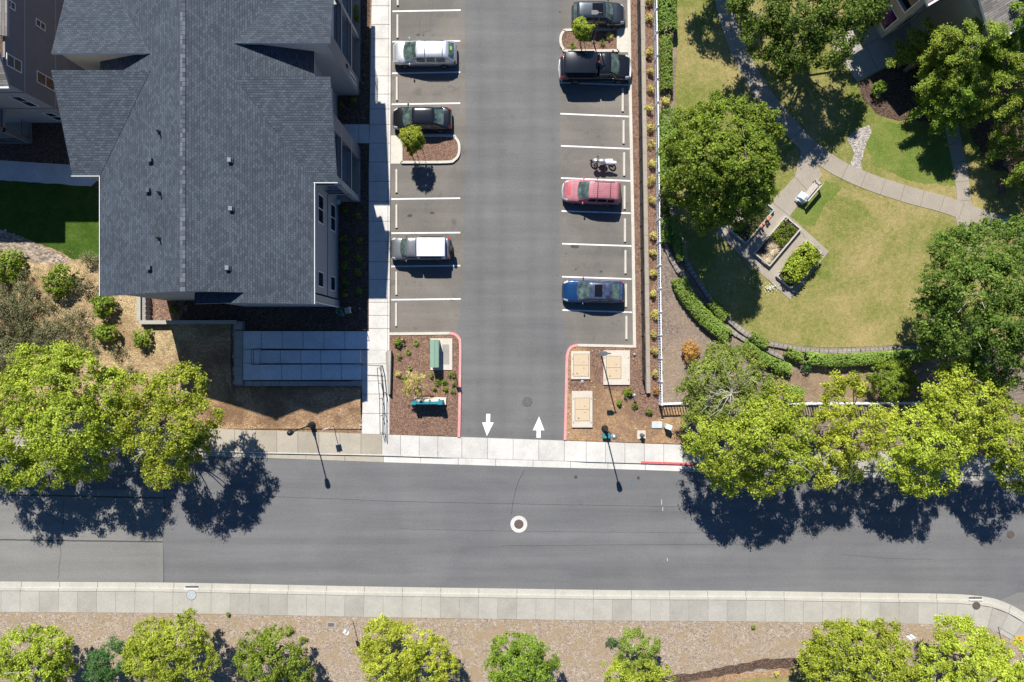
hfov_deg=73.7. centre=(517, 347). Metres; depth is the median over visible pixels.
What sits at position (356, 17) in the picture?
bed plant
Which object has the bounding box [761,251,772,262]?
straw clump
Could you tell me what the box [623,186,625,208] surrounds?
wheel stop
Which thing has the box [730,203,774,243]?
raised bed
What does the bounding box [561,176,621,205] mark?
red car
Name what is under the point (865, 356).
hedge
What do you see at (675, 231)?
hedge
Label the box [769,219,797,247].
bed plants
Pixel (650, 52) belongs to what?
yellow shrub
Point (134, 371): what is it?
scrub
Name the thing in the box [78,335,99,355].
scrub
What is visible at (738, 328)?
block edging
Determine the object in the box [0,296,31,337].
scrub
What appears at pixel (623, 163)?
wheel stop
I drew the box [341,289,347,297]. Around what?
bed plant
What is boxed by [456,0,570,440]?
driveway
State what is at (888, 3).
window frame
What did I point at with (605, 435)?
teal box
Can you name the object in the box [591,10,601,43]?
parking light
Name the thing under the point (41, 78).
window
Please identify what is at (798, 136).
garden path
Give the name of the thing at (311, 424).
street lamp
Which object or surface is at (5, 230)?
border rocks
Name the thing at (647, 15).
yellow shrub
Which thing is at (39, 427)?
broadleaf tree
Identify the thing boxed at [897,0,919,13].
window frame
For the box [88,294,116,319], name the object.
bush
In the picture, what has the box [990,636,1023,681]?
verge tree
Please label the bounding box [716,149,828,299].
garden plaza
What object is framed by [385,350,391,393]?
cheek wall
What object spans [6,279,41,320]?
scrub
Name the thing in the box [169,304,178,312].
bed plant
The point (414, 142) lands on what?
young tree
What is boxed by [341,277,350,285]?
bed plant
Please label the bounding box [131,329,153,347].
bush
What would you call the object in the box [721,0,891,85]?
broadleaf tree
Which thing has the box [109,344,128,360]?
scrub
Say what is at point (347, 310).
yard chair
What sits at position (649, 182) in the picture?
yellow shrub
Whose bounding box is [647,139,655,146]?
yellow shrub
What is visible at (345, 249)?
bed plant
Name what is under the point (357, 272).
bed plant
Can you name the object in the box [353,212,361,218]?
bed plant
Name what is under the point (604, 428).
street lamp
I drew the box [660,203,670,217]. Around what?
rose shrub
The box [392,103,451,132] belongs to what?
sedan
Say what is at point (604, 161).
motorcycle
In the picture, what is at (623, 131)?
wheel stop
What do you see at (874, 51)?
patio
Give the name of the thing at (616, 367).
utility vault
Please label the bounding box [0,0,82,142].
neighbour building
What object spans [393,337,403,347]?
rose bush
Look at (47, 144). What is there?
dark mulch bed
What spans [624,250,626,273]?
wheel stop
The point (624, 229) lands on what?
wheel stop
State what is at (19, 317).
scrub
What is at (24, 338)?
scrub
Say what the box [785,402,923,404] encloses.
picket fence
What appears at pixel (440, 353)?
utility cabinet
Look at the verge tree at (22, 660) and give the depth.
50.21 m
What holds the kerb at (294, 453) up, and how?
on the ground at (565, 354)
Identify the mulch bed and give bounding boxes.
[0,0,368,330]
[150,298,184,319]
[389,335,458,435]
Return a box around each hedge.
[657,0,677,34]
[658,34,673,92]
[658,107,678,186]
[660,218,671,243]
[668,216,686,260]
[671,275,732,342]
[705,297,730,321]
[739,339,792,374]
[748,331,769,350]
[781,347,804,362]
[802,348,931,366]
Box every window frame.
[880,3,898,30]
[891,7,925,31]
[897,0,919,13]
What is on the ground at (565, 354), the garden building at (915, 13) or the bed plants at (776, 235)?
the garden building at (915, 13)
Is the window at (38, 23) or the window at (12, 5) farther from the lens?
the window at (38, 23)
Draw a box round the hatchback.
[571,0,624,28]
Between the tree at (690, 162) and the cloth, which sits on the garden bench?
the cloth
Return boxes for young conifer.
[81,634,136,681]
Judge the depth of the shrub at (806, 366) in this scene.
53.92 m
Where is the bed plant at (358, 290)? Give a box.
[354,287,361,294]
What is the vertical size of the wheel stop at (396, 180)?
0.120 m
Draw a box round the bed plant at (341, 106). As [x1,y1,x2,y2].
[337,101,343,109]
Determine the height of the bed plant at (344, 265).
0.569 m
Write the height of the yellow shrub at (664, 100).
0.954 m
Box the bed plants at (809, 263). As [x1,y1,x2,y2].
[779,240,823,285]
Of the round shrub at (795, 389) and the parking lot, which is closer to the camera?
the round shrub at (795, 389)
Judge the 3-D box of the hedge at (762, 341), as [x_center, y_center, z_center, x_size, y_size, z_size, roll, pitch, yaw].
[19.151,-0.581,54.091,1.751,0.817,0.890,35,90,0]
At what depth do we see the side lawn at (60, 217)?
54.41 m
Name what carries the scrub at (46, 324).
on the dry bank
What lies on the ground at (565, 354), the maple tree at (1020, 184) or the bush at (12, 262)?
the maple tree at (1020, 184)
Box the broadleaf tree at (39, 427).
[0,339,135,494]
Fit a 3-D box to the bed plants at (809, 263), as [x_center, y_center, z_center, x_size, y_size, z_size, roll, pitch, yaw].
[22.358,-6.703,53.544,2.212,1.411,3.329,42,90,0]
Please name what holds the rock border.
on the ground at (565, 354)
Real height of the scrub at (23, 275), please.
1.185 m
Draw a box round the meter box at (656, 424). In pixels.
[652,421,661,427]
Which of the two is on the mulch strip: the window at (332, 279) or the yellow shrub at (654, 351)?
the yellow shrub at (654, 351)
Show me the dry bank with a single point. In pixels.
(208, 348)
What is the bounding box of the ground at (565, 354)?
[243,0,1023,621]
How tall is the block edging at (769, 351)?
0.244 m
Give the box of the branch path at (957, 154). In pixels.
[940,103,982,254]
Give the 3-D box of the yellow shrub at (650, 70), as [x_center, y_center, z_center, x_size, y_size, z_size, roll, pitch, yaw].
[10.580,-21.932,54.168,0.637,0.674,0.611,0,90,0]
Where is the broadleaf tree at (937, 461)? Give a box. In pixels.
[870,404,977,500]
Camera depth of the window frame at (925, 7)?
52.54 m
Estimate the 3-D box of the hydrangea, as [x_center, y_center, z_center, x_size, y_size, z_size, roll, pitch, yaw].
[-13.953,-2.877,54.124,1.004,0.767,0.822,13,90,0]
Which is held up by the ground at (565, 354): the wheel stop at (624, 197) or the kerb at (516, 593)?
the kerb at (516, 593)
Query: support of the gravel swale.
on the lawn at (859, 285)
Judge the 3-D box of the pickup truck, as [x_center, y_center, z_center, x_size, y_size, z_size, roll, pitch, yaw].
[6.170,-22.061,53.600,5.890,1.872,2.420,0,90,0]
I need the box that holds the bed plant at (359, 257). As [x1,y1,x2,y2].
[354,254,363,260]
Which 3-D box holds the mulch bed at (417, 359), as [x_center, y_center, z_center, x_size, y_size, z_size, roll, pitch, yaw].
[-7.420,2.989,54.495,5.523,0.100,8.114,0,90,0]
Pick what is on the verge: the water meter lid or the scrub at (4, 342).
the water meter lid
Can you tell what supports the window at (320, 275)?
in the apartment building at (213, 149)
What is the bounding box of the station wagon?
[393,37,456,67]
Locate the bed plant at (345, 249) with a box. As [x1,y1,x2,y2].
[341,247,348,254]
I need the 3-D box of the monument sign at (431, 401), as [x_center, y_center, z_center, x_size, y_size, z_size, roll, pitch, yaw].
[-6.932,4.239,53.810,2.591,1.430,0.568,0,90,0]
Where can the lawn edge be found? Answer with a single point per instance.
(780, 679)
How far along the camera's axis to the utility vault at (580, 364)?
54.27 m
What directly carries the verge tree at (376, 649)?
on the verge
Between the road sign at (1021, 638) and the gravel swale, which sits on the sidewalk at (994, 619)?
the road sign at (1021, 638)
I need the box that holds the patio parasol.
[869,6,896,25]
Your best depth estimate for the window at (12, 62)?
46.92 m
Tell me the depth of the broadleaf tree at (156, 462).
47.64 m
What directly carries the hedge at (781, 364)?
on the garden soil
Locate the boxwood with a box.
[871,80,888,97]
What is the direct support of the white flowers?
on the lawn at (859, 285)
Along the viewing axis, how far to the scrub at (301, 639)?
54.17 m
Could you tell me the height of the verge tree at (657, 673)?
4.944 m
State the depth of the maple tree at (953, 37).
50.65 m
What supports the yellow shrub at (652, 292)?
on the mulch strip
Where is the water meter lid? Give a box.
[326,622,335,627]
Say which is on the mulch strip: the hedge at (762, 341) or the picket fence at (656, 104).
the picket fence at (656, 104)
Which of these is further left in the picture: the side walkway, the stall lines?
the side walkway
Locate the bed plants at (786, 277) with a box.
[781,272,794,283]
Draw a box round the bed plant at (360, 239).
[357,237,362,244]
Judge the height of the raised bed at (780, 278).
0.350 m
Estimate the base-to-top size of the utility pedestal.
0.955 m
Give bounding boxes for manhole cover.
[186,590,195,599]
[510,516,526,532]
[523,397,531,406]
[972,602,979,609]
[1007,531,1013,537]
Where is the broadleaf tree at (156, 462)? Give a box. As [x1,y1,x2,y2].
[111,360,224,491]
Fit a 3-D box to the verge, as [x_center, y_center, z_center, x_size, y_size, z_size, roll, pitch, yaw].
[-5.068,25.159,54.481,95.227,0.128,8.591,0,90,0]
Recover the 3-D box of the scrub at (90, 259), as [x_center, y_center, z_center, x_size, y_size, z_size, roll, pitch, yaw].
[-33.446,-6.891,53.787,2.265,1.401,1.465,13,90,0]
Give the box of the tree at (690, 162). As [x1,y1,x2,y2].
[653,88,787,237]
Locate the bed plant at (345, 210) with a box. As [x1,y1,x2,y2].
[342,206,348,212]
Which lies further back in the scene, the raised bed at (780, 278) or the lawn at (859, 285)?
the lawn at (859, 285)
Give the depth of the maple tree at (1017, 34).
48.57 m
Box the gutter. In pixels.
[16,446,1023,481]
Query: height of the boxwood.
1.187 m
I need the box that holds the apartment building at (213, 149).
[51,0,359,307]
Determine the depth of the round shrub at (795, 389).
53.58 m
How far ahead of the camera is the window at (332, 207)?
52.86 m
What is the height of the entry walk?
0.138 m
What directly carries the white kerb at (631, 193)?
on the parking lot
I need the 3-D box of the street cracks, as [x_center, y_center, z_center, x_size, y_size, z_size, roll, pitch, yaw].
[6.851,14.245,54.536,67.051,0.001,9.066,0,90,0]
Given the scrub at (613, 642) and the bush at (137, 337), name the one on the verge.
the scrub at (613, 642)
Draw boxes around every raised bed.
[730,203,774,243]
[753,216,800,266]
[775,239,821,288]
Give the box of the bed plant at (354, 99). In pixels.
[350,97,356,103]
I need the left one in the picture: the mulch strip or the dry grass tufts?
the dry grass tufts
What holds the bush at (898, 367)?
on the planting bed at (811, 385)
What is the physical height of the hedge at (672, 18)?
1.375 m
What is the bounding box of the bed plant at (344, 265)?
[341,260,348,270]
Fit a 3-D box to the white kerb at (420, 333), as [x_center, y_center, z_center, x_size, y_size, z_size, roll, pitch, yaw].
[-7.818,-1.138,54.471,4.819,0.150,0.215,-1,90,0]
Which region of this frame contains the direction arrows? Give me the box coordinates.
[482,414,543,437]
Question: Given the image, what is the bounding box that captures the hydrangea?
[335,306,345,316]
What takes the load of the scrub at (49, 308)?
on the dry bank
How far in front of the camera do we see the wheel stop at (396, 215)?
54.45 m
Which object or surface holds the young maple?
on the mulch bed at (417, 359)
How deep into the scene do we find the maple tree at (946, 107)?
51.23 m
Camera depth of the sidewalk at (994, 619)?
54.40 m
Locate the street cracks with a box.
[200,471,932,577]
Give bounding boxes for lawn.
[0,180,98,259]
[673,0,1023,346]
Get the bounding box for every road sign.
[343,621,352,634]
[901,629,915,639]
[999,627,1023,642]
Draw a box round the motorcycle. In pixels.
[590,155,616,165]
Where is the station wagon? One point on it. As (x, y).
(440, 53)
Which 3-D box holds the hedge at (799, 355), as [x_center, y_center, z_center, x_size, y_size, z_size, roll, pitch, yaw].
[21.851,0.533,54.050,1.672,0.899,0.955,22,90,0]
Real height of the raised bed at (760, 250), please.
0.380 m
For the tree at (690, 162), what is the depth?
46.13 m
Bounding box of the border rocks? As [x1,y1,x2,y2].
[2,229,69,261]
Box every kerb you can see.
[0,581,1023,622]
[15,445,427,456]
[389,332,448,334]
[449,332,461,436]
[564,344,577,439]
[577,0,635,347]
[641,461,700,464]
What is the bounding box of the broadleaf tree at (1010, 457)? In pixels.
[972,402,1023,495]
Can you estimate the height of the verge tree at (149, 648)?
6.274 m
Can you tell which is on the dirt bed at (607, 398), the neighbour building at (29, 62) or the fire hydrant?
the fire hydrant
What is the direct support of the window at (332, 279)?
in the apartment building at (213, 149)
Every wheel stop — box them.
[395,169,397,192]
[395,204,397,227]
[395,271,397,294]
[395,303,397,325]
[396,14,398,37]
[396,77,397,100]
[621,88,623,111]
[622,120,624,143]
[623,152,624,175]
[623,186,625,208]
[624,218,625,241]
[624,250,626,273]
[625,284,626,306]
[625,316,627,338]
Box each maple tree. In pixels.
[886,15,1011,119]
[891,22,964,81]
[905,69,980,137]
[909,213,1023,393]
[938,37,1023,164]
[959,0,1023,76]
[987,111,1023,200]
[1015,150,1023,193]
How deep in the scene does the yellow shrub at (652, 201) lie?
54.06 m
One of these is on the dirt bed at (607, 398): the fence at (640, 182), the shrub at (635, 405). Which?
the shrub at (635, 405)
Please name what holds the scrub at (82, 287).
on the dry bank
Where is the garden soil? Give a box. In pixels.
[656,0,1023,450]
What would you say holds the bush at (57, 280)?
on the dry bank
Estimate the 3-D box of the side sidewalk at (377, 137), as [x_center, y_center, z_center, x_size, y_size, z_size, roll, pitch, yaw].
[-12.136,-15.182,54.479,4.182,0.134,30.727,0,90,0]
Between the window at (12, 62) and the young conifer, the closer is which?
the window at (12, 62)
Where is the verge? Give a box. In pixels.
[0,612,1023,681]
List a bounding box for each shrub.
[621,387,633,397]
[631,402,637,409]
[644,46,653,56]
[644,104,653,111]
[645,12,653,21]
[647,67,653,75]
[647,84,654,92]
[647,122,655,131]
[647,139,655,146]
[647,176,654,185]
[648,158,655,167]
[648,194,655,203]
[648,249,656,255]
[649,268,657,276]
[649,289,655,296]
[650,231,656,239]
[650,309,658,319]
[650,329,656,337]
[650,346,658,354]
[653,385,662,394]
[659,96,671,107]
[660,189,679,203]
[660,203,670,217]
[681,339,700,364]
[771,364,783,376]
[785,384,804,402]
[801,362,811,371]
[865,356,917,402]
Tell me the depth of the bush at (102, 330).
53.03 m
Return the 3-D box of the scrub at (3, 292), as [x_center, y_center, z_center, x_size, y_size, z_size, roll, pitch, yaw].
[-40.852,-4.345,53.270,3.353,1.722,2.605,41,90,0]
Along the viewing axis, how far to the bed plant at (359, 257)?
54.16 m
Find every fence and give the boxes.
[637,0,644,380]
[653,0,662,405]
[663,402,682,404]
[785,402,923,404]
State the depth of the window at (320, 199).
49.65 m
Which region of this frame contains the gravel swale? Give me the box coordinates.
[848,125,871,169]
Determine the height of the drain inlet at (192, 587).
0.145 m
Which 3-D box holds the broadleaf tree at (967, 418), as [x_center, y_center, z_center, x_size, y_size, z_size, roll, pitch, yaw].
[31.950,3.970,50.386,7.640,8.455,7.153,0,90,0]
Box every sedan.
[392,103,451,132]
[562,277,623,304]
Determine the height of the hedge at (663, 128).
1.244 m
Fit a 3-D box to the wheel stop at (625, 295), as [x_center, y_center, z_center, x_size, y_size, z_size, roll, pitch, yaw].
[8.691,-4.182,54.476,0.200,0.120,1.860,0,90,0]
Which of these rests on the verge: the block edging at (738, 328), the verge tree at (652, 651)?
the verge tree at (652, 651)
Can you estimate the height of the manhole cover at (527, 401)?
0.010 m
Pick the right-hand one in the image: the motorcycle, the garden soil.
the garden soil
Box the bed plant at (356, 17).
[354,14,359,21]
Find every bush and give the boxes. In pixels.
[0,246,26,284]
[39,263,80,299]
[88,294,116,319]
[89,322,119,342]
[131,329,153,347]
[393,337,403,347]
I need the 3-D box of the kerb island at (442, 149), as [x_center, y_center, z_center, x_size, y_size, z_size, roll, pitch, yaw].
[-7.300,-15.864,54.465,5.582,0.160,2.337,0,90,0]
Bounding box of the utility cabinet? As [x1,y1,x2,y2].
[430,338,451,369]
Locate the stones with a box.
[223,358,678,438]
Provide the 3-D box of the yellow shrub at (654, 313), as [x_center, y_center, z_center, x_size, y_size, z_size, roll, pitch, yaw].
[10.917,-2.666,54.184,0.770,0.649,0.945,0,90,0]
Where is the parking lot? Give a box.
[390,0,632,344]
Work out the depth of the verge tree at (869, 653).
49.06 m
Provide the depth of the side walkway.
54.42 m
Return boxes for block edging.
[663,195,927,353]
[664,247,688,278]
[727,325,790,362]
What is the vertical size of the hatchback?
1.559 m
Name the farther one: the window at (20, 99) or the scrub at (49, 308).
the scrub at (49, 308)
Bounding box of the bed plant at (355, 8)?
[352,5,358,12]
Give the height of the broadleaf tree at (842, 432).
8.403 m
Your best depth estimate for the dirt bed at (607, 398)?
54.45 m
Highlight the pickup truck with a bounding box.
[558,50,631,83]
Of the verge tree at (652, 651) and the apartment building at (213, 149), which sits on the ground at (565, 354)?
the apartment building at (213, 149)
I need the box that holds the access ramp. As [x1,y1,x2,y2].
[232,321,368,385]
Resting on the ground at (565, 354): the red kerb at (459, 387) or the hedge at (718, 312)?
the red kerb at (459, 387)
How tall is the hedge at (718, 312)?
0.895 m
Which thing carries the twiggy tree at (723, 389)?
on the garden soil
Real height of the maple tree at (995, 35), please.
8.825 m
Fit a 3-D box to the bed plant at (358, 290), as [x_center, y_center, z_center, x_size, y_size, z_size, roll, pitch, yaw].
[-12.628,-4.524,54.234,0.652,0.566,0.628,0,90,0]
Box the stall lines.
[391,9,631,312]
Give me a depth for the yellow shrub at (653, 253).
54.10 m
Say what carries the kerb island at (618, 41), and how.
on the parking lot
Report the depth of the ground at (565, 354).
54.55 m
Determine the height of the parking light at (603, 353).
5.380 m
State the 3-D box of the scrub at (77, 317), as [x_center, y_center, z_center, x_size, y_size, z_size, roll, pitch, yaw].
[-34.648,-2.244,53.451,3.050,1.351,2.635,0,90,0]
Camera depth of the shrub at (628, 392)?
54.02 m
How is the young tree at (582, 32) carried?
on the kerb island at (618, 41)
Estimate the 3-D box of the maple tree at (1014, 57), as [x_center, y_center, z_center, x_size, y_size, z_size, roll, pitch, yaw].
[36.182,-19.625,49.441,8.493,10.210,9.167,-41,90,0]
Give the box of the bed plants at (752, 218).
[736,205,770,239]
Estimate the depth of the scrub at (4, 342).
52.91 m
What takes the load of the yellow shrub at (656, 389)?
on the mulch strip
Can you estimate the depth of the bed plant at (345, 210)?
54.18 m
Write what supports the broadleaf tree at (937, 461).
on the garden soil
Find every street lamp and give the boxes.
[287,421,314,435]
[601,425,616,439]
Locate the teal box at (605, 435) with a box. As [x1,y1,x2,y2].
[602,433,609,437]
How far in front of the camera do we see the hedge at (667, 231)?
53.77 m
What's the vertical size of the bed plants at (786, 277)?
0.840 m
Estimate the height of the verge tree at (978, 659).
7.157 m
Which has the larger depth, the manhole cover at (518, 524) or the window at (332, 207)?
the manhole cover at (518, 524)
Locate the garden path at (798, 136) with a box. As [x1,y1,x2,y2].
[715,0,1023,236]
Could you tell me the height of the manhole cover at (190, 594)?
0.010 m
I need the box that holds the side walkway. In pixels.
[0,160,95,185]
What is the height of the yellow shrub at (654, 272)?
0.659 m
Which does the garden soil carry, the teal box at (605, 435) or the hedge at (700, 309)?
the hedge at (700, 309)
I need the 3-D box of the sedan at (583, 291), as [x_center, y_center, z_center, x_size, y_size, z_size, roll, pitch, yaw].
[6.014,-4.445,53.787,4.942,1.498,2.240,1,90,0]
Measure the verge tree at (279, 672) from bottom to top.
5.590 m
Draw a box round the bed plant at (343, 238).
[339,235,347,241]
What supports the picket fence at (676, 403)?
on the garden soil
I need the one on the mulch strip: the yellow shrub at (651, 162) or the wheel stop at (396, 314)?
the yellow shrub at (651, 162)
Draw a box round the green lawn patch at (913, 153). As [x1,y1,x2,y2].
[767,121,955,225]
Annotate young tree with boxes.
[398,125,424,154]
[572,15,595,41]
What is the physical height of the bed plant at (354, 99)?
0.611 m
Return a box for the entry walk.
[362,350,388,433]
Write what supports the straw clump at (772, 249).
on the raised bed at (760, 250)
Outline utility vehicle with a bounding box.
[389,234,452,261]
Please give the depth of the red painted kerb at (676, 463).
54.40 m
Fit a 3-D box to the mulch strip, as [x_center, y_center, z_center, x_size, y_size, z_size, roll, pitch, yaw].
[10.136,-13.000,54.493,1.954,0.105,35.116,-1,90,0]
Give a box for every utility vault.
[571,351,589,378]
[572,391,592,427]
[603,350,629,384]
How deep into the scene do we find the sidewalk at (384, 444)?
54.41 m
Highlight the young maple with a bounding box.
[400,370,427,397]
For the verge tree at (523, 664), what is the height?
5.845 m
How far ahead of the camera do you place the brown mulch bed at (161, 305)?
54.45 m
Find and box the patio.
[832,22,921,81]
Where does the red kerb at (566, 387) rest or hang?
on the ground at (565, 354)
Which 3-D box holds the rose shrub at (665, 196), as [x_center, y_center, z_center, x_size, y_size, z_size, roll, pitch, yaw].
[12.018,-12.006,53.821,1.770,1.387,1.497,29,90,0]
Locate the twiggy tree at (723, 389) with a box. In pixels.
[672,340,780,429]
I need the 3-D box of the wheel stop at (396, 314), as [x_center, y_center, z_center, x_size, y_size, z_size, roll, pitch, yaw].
[-9.650,-2.659,54.476,0.200,0.120,1.860,0,90,0]
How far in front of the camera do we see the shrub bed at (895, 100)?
54.44 m
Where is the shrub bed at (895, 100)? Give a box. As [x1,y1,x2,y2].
[857,64,1023,195]
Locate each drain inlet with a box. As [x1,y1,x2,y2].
[184,586,198,588]
[969,597,982,599]
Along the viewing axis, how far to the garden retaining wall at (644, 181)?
54.08 m
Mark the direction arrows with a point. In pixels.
(488, 424)
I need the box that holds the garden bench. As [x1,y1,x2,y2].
[804,179,823,202]
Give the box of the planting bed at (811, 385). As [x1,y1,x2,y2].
[765,362,921,401]
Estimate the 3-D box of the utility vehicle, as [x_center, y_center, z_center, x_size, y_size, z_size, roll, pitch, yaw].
[-7.578,-7.803,53.641,5.045,1.790,2.190,0,90,0]
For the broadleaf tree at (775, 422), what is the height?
9.349 m
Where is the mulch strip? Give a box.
[630,0,658,402]
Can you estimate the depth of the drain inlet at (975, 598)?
54.51 m
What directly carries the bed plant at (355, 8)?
on the dark mulch bed at (47, 144)
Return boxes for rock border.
[0,230,72,263]
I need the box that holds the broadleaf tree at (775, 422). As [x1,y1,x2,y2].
[677,376,819,502]
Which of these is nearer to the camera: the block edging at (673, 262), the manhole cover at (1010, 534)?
the block edging at (673, 262)
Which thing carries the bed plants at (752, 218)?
in the raised bed at (745, 233)
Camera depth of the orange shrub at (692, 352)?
53.53 m
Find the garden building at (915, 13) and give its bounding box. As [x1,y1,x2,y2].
[873,0,1023,59]
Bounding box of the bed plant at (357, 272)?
[354,268,361,276]
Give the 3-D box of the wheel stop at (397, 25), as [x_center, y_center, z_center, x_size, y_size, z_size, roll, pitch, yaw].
[-9.546,-25.659,54.476,0.200,0.120,1.860,0,90,0]
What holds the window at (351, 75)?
in the apartment building at (213, 149)
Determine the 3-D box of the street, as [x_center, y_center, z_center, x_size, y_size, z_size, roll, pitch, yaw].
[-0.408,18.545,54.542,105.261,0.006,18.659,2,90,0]
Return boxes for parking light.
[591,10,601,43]
[599,351,610,355]
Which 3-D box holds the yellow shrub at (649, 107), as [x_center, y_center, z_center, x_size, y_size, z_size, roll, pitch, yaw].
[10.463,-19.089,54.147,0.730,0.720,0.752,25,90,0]
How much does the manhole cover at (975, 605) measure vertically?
0.010 m
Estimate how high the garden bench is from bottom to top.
0.951 m
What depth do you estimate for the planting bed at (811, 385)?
54.46 m
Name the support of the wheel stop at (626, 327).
on the parking lot
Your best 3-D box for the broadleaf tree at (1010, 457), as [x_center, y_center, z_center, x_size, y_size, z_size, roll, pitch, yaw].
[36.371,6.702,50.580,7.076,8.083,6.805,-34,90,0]
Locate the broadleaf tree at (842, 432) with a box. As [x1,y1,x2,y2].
[809,368,903,492]
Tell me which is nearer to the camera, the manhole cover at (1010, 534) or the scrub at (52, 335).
the scrub at (52, 335)
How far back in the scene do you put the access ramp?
54.16 m
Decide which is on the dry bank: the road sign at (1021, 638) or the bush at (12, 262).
the bush at (12, 262)
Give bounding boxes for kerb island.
[391,134,460,163]
[559,28,627,52]
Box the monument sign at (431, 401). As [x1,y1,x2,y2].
[411,397,445,404]
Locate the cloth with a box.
[795,191,808,204]
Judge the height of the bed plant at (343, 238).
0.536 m
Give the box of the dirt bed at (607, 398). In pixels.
[566,347,684,443]
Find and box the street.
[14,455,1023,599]
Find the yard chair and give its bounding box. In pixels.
[344,307,351,313]
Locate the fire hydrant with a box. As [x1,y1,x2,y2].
[637,430,645,438]
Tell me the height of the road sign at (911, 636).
2.500 m
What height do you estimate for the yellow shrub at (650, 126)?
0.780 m
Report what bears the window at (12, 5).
in the neighbour building at (29, 62)
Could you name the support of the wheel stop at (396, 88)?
on the parking lot
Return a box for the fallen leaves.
[14,336,1021,679]
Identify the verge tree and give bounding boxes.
[0,621,79,681]
[120,607,221,681]
[231,623,315,681]
[352,614,459,681]
[482,630,561,681]
[601,656,676,681]
[615,626,662,672]
[795,615,924,681]
[911,612,1015,681]
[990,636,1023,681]
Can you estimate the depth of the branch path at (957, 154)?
54.42 m
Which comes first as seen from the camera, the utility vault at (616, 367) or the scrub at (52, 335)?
the scrub at (52, 335)
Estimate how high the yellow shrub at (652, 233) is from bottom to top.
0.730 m
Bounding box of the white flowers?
[762,283,777,291]
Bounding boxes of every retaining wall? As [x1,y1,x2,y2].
[136,296,237,323]
[640,0,650,392]
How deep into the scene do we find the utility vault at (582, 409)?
54.28 m
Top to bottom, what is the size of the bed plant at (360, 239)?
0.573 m
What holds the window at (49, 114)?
in the neighbour building at (29, 62)
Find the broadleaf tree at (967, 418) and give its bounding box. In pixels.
[915,356,1016,448]
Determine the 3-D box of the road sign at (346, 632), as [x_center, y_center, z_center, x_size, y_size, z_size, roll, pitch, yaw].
[-13.095,21.780,53.295,0.420,2.500,0.078,30,90,0]
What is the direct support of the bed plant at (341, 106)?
on the dark mulch bed at (47, 144)
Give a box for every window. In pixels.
[6,53,21,73]
[8,96,39,106]
[9,0,15,10]
[35,18,45,31]
[36,70,54,91]
[41,112,60,120]
[317,193,323,224]
[317,270,323,287]
[330,202,335,232]
[330,275,335,291]
[350,71,356,85]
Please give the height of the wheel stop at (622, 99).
0.120 m
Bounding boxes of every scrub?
[0,278,13,304]
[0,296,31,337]
[0,333,29,371]
[1,301,34,328]
[4,318,39,357]
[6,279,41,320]
[12,269,34,295]
[29,296,61,319]
[30,327,56,352]
[32,316,87,352]
[57,302,94,335]
[68,276,98,297]
[77,250,98,268]
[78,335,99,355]
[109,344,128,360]
[125,366,138,375]
[298,635,308,644]
[605,635,619,650]
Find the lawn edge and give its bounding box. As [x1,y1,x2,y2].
[731,676,909,681]
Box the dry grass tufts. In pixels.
[31,249,185,319]
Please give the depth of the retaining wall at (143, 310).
53.52 m
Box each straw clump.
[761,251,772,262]
[766,242,779,255]
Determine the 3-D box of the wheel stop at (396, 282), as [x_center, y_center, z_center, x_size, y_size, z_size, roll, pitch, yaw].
[-9.636,-5.159,54.476,0.200,0.120,1.860,0,90,0]
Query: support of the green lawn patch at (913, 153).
on the lawn at (859, 285)
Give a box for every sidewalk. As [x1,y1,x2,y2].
[0,591,1023,647]
[1,424,1022,476]
[342,0,390,349]
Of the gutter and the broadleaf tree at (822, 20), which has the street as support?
the gutter
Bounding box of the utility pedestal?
[664,423,671,429]
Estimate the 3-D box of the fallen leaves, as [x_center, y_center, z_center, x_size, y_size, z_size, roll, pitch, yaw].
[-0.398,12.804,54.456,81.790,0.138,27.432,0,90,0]
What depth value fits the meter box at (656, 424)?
54.34 m
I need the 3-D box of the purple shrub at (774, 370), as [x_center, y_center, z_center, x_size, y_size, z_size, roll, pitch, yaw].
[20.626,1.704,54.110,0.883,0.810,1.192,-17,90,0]
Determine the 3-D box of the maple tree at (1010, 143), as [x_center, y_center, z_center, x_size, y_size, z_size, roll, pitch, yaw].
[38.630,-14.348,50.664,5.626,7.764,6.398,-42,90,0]
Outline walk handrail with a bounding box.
[360,364,385,434]
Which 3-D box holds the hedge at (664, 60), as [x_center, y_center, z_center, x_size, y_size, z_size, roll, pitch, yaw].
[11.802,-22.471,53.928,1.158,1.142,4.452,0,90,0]
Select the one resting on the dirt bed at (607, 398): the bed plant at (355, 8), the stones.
the stones
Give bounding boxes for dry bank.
[0,187,361,428]
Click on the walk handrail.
(382, 415)
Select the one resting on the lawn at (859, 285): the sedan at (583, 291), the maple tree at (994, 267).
the maple tree at (994, 267)
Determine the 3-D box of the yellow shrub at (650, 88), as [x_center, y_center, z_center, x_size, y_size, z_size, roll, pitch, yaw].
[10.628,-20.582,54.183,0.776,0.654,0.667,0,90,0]
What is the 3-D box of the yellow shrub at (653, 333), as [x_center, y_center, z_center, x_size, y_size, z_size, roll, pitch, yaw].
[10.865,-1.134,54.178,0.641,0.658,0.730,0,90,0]

